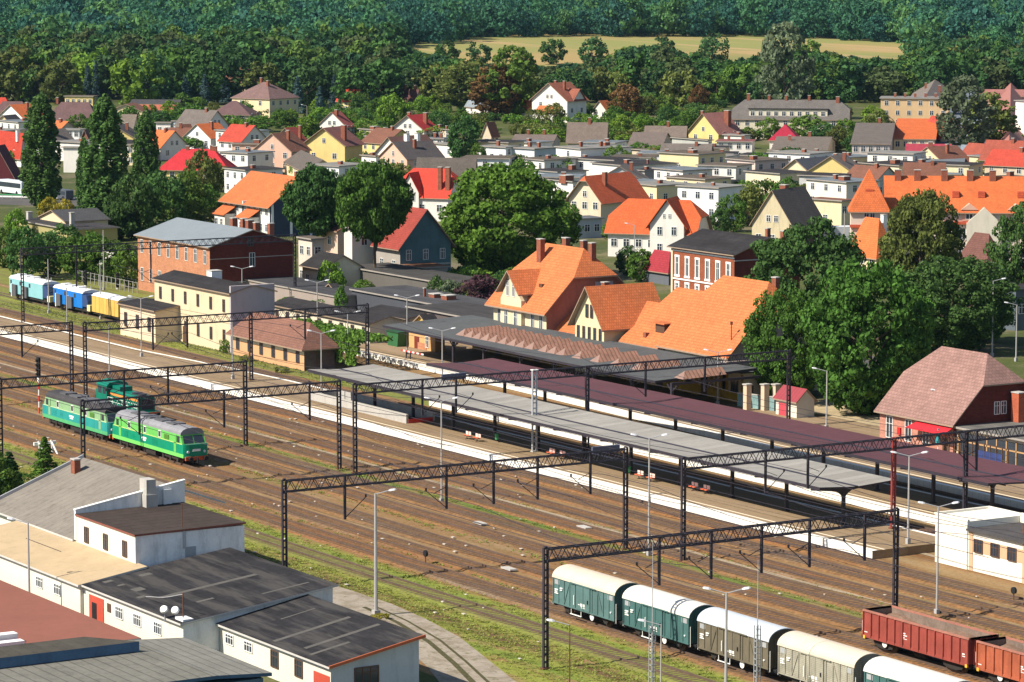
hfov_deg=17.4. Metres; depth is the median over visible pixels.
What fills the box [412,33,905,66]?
field
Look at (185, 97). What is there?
broadleaf tree
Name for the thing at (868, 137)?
house
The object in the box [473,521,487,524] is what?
slab
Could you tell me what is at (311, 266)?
gabled shed
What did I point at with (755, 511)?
platform
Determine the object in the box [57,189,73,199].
van
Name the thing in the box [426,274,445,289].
broadleaf tree
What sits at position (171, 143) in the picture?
house
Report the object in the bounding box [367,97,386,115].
broadleaf tree
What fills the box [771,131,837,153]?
house
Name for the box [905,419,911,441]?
window
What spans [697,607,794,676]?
covered goods wagon
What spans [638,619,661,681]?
lamp post
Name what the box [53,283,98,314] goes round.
wagon
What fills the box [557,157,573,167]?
broadleaf tree
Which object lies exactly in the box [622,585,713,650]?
covered goods wagon
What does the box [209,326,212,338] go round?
window
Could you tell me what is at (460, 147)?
broadleaf tree
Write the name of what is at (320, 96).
spruce tree
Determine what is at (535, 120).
shrub
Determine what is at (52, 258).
broadleaf tree
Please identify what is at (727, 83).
broadleaf tree
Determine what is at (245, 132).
house
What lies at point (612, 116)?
broadleaf tree
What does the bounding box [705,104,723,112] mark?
broadleaf tree
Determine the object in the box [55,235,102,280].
broadleaf tree
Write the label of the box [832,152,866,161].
house
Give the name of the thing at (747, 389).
gate pillar
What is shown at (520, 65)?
broadleaf tree
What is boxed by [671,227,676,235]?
window
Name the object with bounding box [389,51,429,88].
broadleaf tree
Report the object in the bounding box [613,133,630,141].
shrub
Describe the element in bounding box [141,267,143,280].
window
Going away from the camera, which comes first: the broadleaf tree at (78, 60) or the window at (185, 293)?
the window at (185, 293)
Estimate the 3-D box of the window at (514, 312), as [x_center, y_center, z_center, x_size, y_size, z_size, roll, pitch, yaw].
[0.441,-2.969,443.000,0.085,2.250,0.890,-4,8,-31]
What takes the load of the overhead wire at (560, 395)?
hanging from the catenary portal at (645, 370)
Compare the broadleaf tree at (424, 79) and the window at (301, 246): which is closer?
the window at (301, 246)
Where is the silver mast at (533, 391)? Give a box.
[530,369,538,451]
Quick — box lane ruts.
[362,607,489,681]
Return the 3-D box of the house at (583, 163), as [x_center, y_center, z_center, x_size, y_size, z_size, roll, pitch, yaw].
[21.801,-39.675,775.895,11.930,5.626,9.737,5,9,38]
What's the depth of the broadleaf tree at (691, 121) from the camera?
967.18 m
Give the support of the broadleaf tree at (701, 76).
on the ground at (1004, 349)
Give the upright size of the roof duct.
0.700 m
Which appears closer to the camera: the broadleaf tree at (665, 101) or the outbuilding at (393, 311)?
the outbuilding at (393, 311)
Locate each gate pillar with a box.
[742,383,752,410]
[760,383,769,410]
[771,383,781,410]
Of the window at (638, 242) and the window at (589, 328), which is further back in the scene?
the window at (638, 242)
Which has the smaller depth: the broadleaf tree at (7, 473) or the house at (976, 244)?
the broadleaf tree at (7, 473)
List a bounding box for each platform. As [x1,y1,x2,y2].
[0,316,934,558]
[342,341,1023,509]
[426,358,1023,524]
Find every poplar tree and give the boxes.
[18,93,62,207]
[75,137,91,208]
[80,93,131,211]
[130,110,160,194]
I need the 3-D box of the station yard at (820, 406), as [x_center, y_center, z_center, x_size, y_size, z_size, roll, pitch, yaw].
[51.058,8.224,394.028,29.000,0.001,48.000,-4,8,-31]
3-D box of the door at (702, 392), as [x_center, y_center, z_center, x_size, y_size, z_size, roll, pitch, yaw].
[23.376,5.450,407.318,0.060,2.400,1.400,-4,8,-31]
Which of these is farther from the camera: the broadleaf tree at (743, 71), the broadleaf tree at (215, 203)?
the broadleaf tree at (743, 71)
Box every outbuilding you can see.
[275,297,411,343]
[362,304,426,320]
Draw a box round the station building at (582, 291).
[472,237,825,401]
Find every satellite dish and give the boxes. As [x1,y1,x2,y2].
[160,605,167,620]
[171,606,178,616]
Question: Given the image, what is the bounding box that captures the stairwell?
[311,389,434,423]
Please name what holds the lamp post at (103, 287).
on the grass verge
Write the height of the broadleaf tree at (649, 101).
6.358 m
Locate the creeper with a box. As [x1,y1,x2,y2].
[291,318,393,365]
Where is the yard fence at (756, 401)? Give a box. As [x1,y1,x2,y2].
[737,392,774,410]
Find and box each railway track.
[0,292,119,325]
[0,308,934,533]
[0,337,1023,609]
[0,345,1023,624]
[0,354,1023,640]
[0,364,881,612]
[0,389,1018,681]
[0,404,554,581]
[0,416,552,598]
[0,429,791,681]
[0,447,718,681]
[1,377,861,632]
[335,360,1023,512]
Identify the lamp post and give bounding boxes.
[7,517,29,591]
[47,259,49,312]
[66,288,68,331]
[99,268,101,318]
[102,230,104,289]
[108,325,110,373]
[128,295,153,356]
[231,318,234,378]
[305,279,329,319]
[307,330,334,389]
[335,310,359,366]
[372,488,395,613]
[395,294,418,353]
[424,397,458,500]
[429,327,455,376]
[546,619,569,681]
[626,223,634,250]
[631,433,667,555]
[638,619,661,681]
[703,587,750,681]
[704,349,732,403]
[812,367,828,426]
[890,451,927,543]
[918,501,958,613]
[990,278,1005,356]
[1005,302,1017,361]
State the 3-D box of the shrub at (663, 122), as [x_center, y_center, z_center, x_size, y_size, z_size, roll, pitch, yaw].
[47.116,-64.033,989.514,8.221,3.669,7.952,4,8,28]
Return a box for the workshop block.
[75,477,245,566]
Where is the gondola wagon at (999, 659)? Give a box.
[975,636,1023,681]
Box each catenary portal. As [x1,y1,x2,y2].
[0,320,73,391]
[0,360,249,456]
[20,234,296,321]
[80,379,342,469]
[82,303,368,394]
[281,446,629,566]
[351,349,790,472]
[540,507,899,669]
[678,425,1023,561]
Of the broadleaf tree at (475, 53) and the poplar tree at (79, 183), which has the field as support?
the broadleaf tree at (475, 53)
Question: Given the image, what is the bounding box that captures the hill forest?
[0,0,1023,56]
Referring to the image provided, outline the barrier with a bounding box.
[401,349,423,358]
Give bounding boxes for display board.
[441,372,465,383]
[591,444,619,456]
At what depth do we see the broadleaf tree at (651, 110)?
1068.23 m
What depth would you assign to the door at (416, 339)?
454.46 m
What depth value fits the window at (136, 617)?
267.42 m
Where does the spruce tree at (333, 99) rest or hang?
on the ground at (1004, 349)
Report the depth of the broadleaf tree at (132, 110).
1014.41 m
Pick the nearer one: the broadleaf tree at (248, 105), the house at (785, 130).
the house at (785, 130)
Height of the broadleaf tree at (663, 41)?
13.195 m
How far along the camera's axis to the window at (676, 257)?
509.96 m
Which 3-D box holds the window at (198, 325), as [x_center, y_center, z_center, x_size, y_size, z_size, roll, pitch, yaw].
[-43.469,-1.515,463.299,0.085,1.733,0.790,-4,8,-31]
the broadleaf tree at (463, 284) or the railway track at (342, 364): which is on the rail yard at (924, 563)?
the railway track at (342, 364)
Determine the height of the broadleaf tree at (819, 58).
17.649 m
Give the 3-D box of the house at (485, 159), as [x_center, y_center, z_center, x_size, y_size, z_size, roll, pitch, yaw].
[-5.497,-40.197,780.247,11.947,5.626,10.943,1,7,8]
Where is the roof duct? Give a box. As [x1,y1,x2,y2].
[0,631,24,645]
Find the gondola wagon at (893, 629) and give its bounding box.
[862,605,998,672]
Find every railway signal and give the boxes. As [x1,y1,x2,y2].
[35,357,40,412]
[83,270,86,287]
[115,272,118,288]
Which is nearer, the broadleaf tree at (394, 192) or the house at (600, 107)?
the broadleaf tree at (394, 192)
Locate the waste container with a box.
[387,329,408,346]
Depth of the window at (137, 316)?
471.29 m
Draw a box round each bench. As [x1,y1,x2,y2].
[463,431,480,441]
[547,448,565,458]
[634,470,654,481]
[689,481,709,493]
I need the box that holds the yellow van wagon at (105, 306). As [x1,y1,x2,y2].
[92,292,133,319]
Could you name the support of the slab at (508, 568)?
on the rail yard at (924, 563)
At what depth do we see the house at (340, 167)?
750.42 m
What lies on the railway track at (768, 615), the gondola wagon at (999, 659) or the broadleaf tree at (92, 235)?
the gondola wagon at (999, 659)
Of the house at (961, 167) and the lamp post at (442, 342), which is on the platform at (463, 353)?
the lamp post at (442, 342)
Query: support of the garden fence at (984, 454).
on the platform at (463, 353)
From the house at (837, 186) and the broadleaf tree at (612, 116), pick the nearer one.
the house at (837, 186)
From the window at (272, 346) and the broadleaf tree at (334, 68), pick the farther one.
the broadleaf tree at (334, 68)
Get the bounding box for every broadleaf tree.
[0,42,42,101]
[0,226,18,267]
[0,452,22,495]
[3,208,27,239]
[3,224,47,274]
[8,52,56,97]
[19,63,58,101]
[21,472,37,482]
[24,232,72,275]
[32,58,83,103]
[36,196,59,217]
[41,222,82,258]
[53,198,73,209]
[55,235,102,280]
[57,62,99,94]
[65,51,79,60]
[66,113,89,129]
[67,45,119,97]
[82,230,108,262]
[82,237,129,281]
[90,53,125,98]
[102,170,156,239]
[103,189,137,239]
[109,51,166,104]
[110,242,137,287]
[120,105,140,118]
[121,48,181,101]
[130,167,188,227]
[143,104,159,118]
[149,111,176,121]
[157,45,192,98]
[160,99,178,117]
[163,169,208,220]
[164,41,206,95]
[171,104,209,119]
[172,102,188,118]
[173,92,192,103]
[178,147,223,205]
[181,48,238,92]
[182,136,197,147]
[183,59,227,103]
[188,137,203,146]
[188,193,208,220]
[190,96,206,107]
[198,166,225,190]
[201,183,222,210]
[207,101,219,109]
[208,45,257,99]
[223,114,237,126]
[232,119,251,124]
[240,61,286,89]
[240,100,253,108]
[245,115,276,129]
[270,109,288,127]
[279,162,345,236]
[281,112,296,127]
[285,108,298,118]
[287,58,337,102]
[287,65,328,107]
[298,115,319,135]
[308,96,326,111]
[309,106,330,120]
[310,50,351,99]
[311,113,324,123]
[317,260,346,285]
[322,56,356,103]
[326,108,348,118]
[329,102,343,110]
[330,66,381,103]
[333,157,415,267]
[334,285,347,307]
[346,110,358,118]
[348,90,371,108]
[349,117,357,122]
[350,95,367,110]
[352,279,374,287]
[354,120,367,134]
[357,57,406,107]
[357,110,373,120]
[360,100,368,112]
[364,67,405,96]
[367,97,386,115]
[375,92,411,127]
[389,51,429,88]
[391,162,412,175]
[401,64,435,93]
[409,63,444,102]
[412,95,430,111]
[414,102,429,113]
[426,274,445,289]
[428,109,451,126]
[429,64,483,106]
[429,92,444,111]
[434,39,460,58]
[437,279,465,294]
[438,162,584,275]
[440,103,452,113]
[442,58,492,107]
[446,114,480,157]
[451,64,481,102]
[451,109,469,124]
[451,282,475,296]
[454,273,499,298]
[456,264,480,275]
[464,250,492,271]
[465,41,492,63]
[467,63,522,119]
[470,143,486,154]
[479,45,542,114]
[493,270,505,280]
[505,74,542,93]
[509,122,521,134]
[509,157,536,170]
[513,153,527,170]
[521,108,539,122]
[530,108,546,121]
[533,75,557,91]
[538,38,567,64]
[542,102,566,122]
[543,77,562,86]
[547,116,566,129]
[555,115,571,134]
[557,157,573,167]
[558,69,595,103]
[564,202,579,213]
[577,36,608,62]
[581,115,604,121]
[586,65,618,101]
[586,107,597,114]
[600,111,615,121]
[601,222,607,238]
[602,144,631,155]
[604,66,638,101]
[604,105,624,122]
[606,83,644,118]
[608,112,623,124]
[610,113,631,129]
[614,245,637,275]
[623,111,635,121]
[625,248,651,281]
[630,141,650,152]
[633,113,653,130]
[638,69,678,100]
[639,82,661,91]
[639,99,652,113]
[640,92,657,108]
[641,95,660,114]
[647,144,660,149]
[651,35,675,49]
[655,93,673,109]
[657,69,703,106]
[657,105,679,123]
[673,110,697,127]
[687,83,710,104]
[690,104,706,118]
[694,73,719,95]
[698,32,729,60]
[699,70,732,104]
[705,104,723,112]
[707,97,719,111]
[710,208,731,231]
[715,192,746,231]
[718,63,757,102]
[733,180,749,184]
[733,184,763,225]
[741,286,821,395]
[742,216,876,359]
[746,73,778,99]
[748,152,768,156]
[748,178,778,196]
[754,21,816,99]
[755,116,781,139]
[771,176,798,189]
[781,146,801,149]
[787,114,827,135]
[788,53,831,98]
[793,39,821,50]
[799,258,936,415]
[806,122,838,136]
[825,124,846,151]
[837,118,854,133]
[841,134,852,153]
[860,105,887,122]
[863,109,889,122]
[877,187,966,309]
[887,59,912,64]
[893,255,1023,351]
[935,74,997,144]
[936,45,962,53]
[957,288,1017,340]
[960,91,1020,139]
[976,48,996,53]
[983,201,1023,283]
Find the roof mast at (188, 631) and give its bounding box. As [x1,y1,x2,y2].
[146,593,193,640]
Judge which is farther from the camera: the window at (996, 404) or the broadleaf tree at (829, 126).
the broadleaf tree at (829, 126)
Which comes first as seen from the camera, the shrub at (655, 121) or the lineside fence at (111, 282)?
the lineside fence at (111, 282)
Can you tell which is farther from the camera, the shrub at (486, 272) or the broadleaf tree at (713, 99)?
the broadleaf tree at (713, 99)
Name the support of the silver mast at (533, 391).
on the platform at (755, 511)
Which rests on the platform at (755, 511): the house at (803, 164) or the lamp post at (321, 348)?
the lamp post at (321, 348)
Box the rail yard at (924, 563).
[0,283,1023,681]
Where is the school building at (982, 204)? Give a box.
[883,169,1023,263]
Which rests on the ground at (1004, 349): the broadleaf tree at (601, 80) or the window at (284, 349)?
the broadleaf tree at (601, 80)
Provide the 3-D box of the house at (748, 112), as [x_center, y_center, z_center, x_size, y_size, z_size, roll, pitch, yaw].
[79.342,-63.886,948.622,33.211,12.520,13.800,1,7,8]
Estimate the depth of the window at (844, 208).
629.56 m
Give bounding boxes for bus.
[0,179,25,193]
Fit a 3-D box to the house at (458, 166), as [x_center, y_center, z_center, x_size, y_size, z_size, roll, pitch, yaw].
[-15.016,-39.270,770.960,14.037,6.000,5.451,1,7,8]
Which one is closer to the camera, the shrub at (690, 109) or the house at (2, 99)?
the shrub at (690, 109)
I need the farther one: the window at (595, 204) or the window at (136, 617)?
the window at (595, 204)
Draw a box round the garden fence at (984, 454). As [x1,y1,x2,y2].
[948,436,1008,463]
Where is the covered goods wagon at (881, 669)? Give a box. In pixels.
[863,656,970,681]
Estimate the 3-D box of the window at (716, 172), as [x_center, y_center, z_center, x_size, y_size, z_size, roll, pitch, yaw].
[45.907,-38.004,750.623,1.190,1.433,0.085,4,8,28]
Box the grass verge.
[0,245,154,298]
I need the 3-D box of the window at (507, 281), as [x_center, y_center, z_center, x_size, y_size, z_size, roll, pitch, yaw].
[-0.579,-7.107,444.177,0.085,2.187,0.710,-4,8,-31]
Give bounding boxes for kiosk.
[772,385,817,417]
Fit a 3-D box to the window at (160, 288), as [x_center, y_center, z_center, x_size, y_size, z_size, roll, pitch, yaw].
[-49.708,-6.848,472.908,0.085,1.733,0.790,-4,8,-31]
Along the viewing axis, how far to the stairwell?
392.36 m
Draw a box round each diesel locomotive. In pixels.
[42,390,125,439]
[112,409,207,462]
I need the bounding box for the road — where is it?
[0,195,78,205]
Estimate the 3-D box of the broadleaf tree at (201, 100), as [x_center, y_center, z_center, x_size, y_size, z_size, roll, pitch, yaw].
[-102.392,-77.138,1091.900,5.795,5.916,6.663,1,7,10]
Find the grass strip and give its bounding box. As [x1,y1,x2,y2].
[0,286,428,405]
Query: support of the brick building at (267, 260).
on the grass verge
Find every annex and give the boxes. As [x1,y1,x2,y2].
[116,297,179,342]
[384,262,450,271]
[953,391,1023,466]
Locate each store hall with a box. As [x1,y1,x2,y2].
[245,276,356,309]
[349,285,487,309]
[359,263,486,292]
[405,302,493,345]
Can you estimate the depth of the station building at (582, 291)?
426.07 m
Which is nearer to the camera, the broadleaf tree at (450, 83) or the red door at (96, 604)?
the red door at (96, 604)
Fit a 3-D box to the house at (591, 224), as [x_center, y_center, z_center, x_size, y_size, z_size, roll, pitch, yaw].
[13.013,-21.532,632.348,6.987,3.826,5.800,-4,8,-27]
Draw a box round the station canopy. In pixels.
[383,315,759,394]
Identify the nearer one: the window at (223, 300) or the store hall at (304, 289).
the window at (223, 300)
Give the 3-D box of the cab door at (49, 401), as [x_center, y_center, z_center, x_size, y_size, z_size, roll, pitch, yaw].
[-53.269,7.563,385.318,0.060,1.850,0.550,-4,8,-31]
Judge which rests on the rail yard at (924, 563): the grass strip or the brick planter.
the grass strip
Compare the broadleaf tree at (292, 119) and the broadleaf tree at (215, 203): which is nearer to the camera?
the broadleaf tree at (215, 203)
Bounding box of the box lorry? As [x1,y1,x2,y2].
[824,225,849,238]
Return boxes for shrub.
[186,206,215,222]
[219,339,229,352]
[239,354,253,361]
[258,108,291,115]
[274,366,289,372]
[287,117,301,125]
[303,107,328,116]
[344,108,368,117]
[346,157,361,162]
[356,128,369,136]
[359,118,382,126]
[362,123,385,127]
[370,613,389,618]
[416,125,444,136]
[437,108,451,116]
[455,265,493,278]
[456,105,465,110]
[460,111,488,122]
[475,112,502,120]
[478,123,501,132]
[501,113,523,123]
[506,115,522,123]
[516,122,552,133]
[521,118,541,125]
[524,124,562,133]
[533,125,558,133]
[548,128,566,141]
[570,112,590,121]
[609,126,627,139]
[609,131,614,139]
[612,130,632,138]
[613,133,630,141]
[628,126,643,131]
[650,117,658,125]
[658,119,683,125]
[680,102,709,111]
[682,107,702,113]
[712,99,729,107]
[739,127,757,138]
[743,127,761,139]
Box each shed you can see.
[0,521,146,613]
[0,580,140,642]
[0,637,138,667]
[0,638,271,681]
[14,211,119,242]
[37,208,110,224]
[81,547,338,651]
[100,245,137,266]
[215,594,425,681]
[299,251,364,286]
[325,283,338,287]
[409,314,444,351]
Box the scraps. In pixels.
[0,367,977,658]
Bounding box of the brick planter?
[418,342,426,349]
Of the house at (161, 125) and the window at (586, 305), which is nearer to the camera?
the window at (586, 305)
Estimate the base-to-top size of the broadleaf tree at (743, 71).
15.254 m
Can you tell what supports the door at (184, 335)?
in the railway building at (212, 292)
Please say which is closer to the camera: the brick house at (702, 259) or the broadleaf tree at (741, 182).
the brick house at (702, 259)
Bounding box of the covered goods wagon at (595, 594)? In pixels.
[552,564,639,627]
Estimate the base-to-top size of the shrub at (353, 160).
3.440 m
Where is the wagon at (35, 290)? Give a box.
[9,273,59,304]
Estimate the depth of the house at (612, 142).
838.21 m
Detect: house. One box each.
[0,97,8,103]
[0,101,23,112]
[0,102,42,118]
[0,114,19,119]
[0,118,27,130]
[0,127,26,132]
[0,130,26,166]
[0,144,22,179]
[39,127,73,150]
[49,118,75,127]
[54,97,93,127]
[55,138,90,160]
[61,146,78,172]
[65,95,98,106]
[65,128,85,138]
[81,130,89,139]
[99,139,154,160]
[116,102,149,114]
[119,122,137,139]
[121,114,137,129]
[121,143,134,164]
[130,99,181,104]
[142,105,175,111]
[152,128,190,159]
[154,121,173,129]
[160,145,236,179]
[168,122,190,136]
[173,108,229,128]
[182,124,191,127]
[183,121,224,148]
[211,171,319,236]
[214,129,270,150]
[217,101,260,121]
[217,122,265,152]
[217,148,274,166]
[222,164,284,192]
[230,139,260,149]
[231,78,299,118]
[253,130,311,171]
[281,125,306,141]
[283,150,327,175]
[296,235,326,277]
[304,125,365,162]
[312,161,357,177]
[319,109,355,133]
[322,224,343,254]
[335,89,361,107]
[344,227,372,263]
[357,126,387,134]
[359,152,379,163]
[361,126,406,153]
[370,207,456,269]
[375,133,444,156]
[378,139,444,170]
[393,84,420,105]
[394,112,437,136]
[403,167,460,220]
[416,157,477,175]
[429,132,447,142]
[434,142,451,157]
[436,124,448,136]
[460,155,516,171]
[464,100,487,112]
[469,139,525,153]
[479,140,520,154]
[481,121,499,138]
[512,129,561,146]
[512,141,555,156]
[519,155,577,168]
[522,100,531,119]
[524,138,553,146]
[529,80,589,122]
[530,164,588,175]
[538,172,585,180]
[542,174,578,195]
[554,141,632,156]
[564,154,588,157]
[565,171,649,225]
[565,215,603,238]
[566,117,608,144]
[576,156,638,175]
[578,138,628,145]
[590,159,678,174]
[591,100,608,118]
[604,196,712,256]
[607,162,649,178]
[613,153,658,159]
[627,132,671,147]
[631,148,656,153]
[636,149,668,159]
[636,166,653,178]
[637,178,665,180]
[638,179,691,198]
[644,121,688,137]
[645,249,670,284]
[652,166,714,179]
[657,148,727,166]
[660,141,713,150]
[664,173,733,183]
[667,228,799,291]
[670,137,712,143]
[675,182,747,219]
[688,110,742,142]
[695,162,753,181]
[711,143,730,150]
[715,135,755,153]
[718,149,738,154]
[722,132,751,138]
[725,155,790,169]
[726,154,739,162]
[731,93,851,138]
[737,152,768,156]
[743,169,811,194]
[749,184,823,252]
[766,149,833,161]
[768,124,798,150]
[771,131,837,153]
[782,153,850,170]
[797,172,850,184]
[804,174,882,198]
[808,152,858,172]
[811,197,851,225]
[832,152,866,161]
[847,163,894,194]
[850,118,896,154]
[852,214,888,268]
[858,158,925,175]
[865,150,927,161]
[874,346,1023,452]
[879,93,948,122]
[893,118,937,150]
[902,160,945,175]
[905,142,951,150]
[911,79,950,95]
[917,90,973,175]
[922,144,968,161]
[928,116,966,141]
[934,161,984,175]
[960,117,986,149]
[961,232,993,270]
[963,143,983,154]
[967,154,979,161]
[978,138,1023,175]
[983,89,1023,105]
[983,147,1023,175]
[996,171,1021,175]
[998,83,1023,140]
[1000,282,1023,330]
[1014,100,1023,133]
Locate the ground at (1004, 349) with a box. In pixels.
[0,31,1023,681]
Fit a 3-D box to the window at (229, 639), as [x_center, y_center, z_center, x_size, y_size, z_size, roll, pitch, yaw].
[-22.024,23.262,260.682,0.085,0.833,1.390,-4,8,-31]
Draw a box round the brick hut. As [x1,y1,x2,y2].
[225,312,338,370]
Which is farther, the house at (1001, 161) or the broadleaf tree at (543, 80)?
the broadleaf tree at (543, 80)
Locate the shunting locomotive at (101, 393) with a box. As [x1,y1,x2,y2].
[96,378,160,414]
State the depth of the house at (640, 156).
790.57 m
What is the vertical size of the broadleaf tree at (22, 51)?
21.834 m
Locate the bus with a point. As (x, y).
(11, 185)
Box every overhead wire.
[0,313,988,557]
[0,331,904,567]
[1,294,1022,538]
[1,304,1023,552]
[1,347,813,578]
[2,339,860,572]
[3,381,716,590]
[27,270,1023,494]
[113,265,1023,458]
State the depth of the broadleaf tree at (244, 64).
1168.10 m
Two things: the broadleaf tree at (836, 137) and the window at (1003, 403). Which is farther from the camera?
the broadleaf tree at (836, 137)
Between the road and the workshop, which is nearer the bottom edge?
the workshop
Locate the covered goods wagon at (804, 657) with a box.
[776,631,880,681]
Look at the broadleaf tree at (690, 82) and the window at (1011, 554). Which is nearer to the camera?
the window at (1011, 554)
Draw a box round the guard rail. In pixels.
[0,194,76,199]
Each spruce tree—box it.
[1,451,24,487]
[30,436,57,474]
[83,62,91,94]
[91,60,101,98]
[179,76,192,104]
[198,74,212,105]
[215,80,232,102]
[292,76,305,113]
[312,86,325,108]
[327,75,337,107]
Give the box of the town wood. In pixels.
[0,19,1023,102]
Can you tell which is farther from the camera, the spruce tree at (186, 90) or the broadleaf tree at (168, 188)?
the spruce tree at (186, 90)
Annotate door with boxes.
[48,398,50,414]
[89,594,103,622]
[98,413,100,429]
[119,419,120,435]
[174,434,175,451]
[183,326,185,342]
[313,671,329,681]
[414,336,418,348]
[700,377,707,395]
[779,402,785,415]
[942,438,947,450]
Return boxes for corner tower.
[847,169,889,238]
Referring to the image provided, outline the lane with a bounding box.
[333,587,515,681]
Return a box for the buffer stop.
[33,440,57,453]
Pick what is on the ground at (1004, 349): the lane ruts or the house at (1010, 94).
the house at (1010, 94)
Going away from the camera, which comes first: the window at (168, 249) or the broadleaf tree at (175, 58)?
the window at (168, 249)
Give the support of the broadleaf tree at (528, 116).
on the ground at (1004, 349)
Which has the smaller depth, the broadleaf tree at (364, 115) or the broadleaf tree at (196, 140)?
the broadleaf tree at (196, 140)
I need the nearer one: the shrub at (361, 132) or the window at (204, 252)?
the window at (204, 252)
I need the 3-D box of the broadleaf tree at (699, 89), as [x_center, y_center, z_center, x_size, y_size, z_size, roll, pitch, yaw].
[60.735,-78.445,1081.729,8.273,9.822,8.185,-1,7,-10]
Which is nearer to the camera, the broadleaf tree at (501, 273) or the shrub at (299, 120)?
the broadleaf tree at (501, 273)
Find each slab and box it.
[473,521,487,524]
[501,566,516,570]
[576,525,591,528]
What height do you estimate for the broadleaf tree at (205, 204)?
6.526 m
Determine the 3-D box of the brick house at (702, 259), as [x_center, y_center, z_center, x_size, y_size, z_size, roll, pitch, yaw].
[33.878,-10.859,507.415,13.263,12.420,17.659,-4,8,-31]
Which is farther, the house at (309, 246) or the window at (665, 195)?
the window at (665, 195)
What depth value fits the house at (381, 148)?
816.75 m
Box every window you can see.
[36,575,42,588]
[53,583,60,595]
[84,526,88,543]
[103,533,107,550]
[115,605,122,619]
[122,540,127,557]
[124,312,127,325]
[133,613,140,627]
[136,314,138,328]
[140,239,143,252]
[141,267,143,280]
[147,317,150,331]
[153,621,161,635]
[158,242,160,255]
[159,286,161,298]
[167,244,169,257]
[171,289,173,300]
[176,245,178,258]
[184,291,186,303]
[185,247,187,260]
[194,249,196,262]
[196,294,198,306]
[197,324,199,335]
[203,250,206,263]
[209,296,211,308]
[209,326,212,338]
[222,299,224,311]
[222,329,225,340]
[225,633,233,645]
[236,337,239,349]
[244,640,252,653]
[247,237,252,246]
[249,252,254,266]
[259,342,262,354]
[270,649,278,668]
[271,345,274,357]
[283,348,286,359]
[294,658,302,678]
[296,350,299,362]
[300,245,303,253]
[314,247,320,254]
[316,350,322,363]
[332,153,336,158]
[354,665,378,681]
[361,237,367,245]
[406,250,411,260]
[423,249,427,259]
[425,336,428,347]
[436,205,441,211]
[440,248,444,258]
[497,308,500,320]
[504,309,507,322]
[506,279,508,295]
[512,284,514,296]
[513,311,516,324]
[530,314,533,326]
[539,316,542,328]
[577,325,579,336]
[579,161,583,167]
[582,191,586,196]
[582,201,586,208]
[582,326,584,337]
[584,224,589,231]
[585,304,588,317]
[588,327,590,338]
[590,305,592,318]
[593,202,597,209]
[593,328,595,339]
[594,224,599,231]
[599,329,601,340]
[611,238,616,245]
[623,239,629,246]
[635,239,641,246]
[657,226,661,234]
[657,243,661,249]
[663,193,667,198]
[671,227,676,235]
[675,256,678,274]
[682,191,686,197]
[685,258,688,275]
[695,191,699,198]
[695,259,698,277]
[705,261,708,279]
[709,192,713,199]
[714,168,718,174]
[716,262,719,280]
[726,263,729,275]
[727,169,731,174]
[731,377,737,392]
[745,143,749,148]
[766,215,770,221]
[842,206,846,213]
[853,146,857,151]
[861,146,865,151]
[886,415,892,437]
[895,141,899,146]
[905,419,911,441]
[922,431,929,443]
[966,214,972,218]
[973,538,982,553]
[990,542,999,557]
[994,401,999,414]
[1001,401,1006,413]
[1007,546,1016,561]
[1016,168,1020,173]
[1018,304,1023,313]
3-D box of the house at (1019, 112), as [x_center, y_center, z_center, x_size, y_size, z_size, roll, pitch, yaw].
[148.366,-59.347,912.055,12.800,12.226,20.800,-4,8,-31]
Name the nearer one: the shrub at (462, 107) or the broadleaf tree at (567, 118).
the broadleaf tree at (567, 118)
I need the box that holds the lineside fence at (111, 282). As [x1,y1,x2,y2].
[78,270,137,293]
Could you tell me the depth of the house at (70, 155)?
807.67 m
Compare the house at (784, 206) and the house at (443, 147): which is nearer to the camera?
the house at (784, 206)
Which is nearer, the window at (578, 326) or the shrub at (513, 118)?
the window at (578, 326)
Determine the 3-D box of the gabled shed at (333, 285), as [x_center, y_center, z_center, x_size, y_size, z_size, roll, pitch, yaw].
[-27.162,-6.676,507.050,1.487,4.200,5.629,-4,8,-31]
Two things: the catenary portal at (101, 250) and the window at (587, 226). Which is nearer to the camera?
the catenary portal at (101, 250)
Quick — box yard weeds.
[0,302,1023,681]
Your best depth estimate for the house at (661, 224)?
592.49 m
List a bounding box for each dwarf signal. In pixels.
[423,550,427,561]
[1011,587,1016,599]
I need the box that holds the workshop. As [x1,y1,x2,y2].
[0,454,224,540]
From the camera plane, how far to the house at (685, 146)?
815.89 m
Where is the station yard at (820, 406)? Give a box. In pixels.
[814,399,879,426]
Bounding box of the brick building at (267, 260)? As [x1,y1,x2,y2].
[133,217,297,292]
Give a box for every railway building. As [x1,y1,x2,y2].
[151,269,277,352]
[934,506,1023,583]
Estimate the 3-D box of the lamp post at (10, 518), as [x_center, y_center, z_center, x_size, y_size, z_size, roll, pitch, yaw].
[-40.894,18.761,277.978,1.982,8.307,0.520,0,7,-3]
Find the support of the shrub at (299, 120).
on the ground at (1004, 349)
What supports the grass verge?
on the ground at (1004, 349)
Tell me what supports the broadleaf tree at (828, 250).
on the ground at (1004, 349)

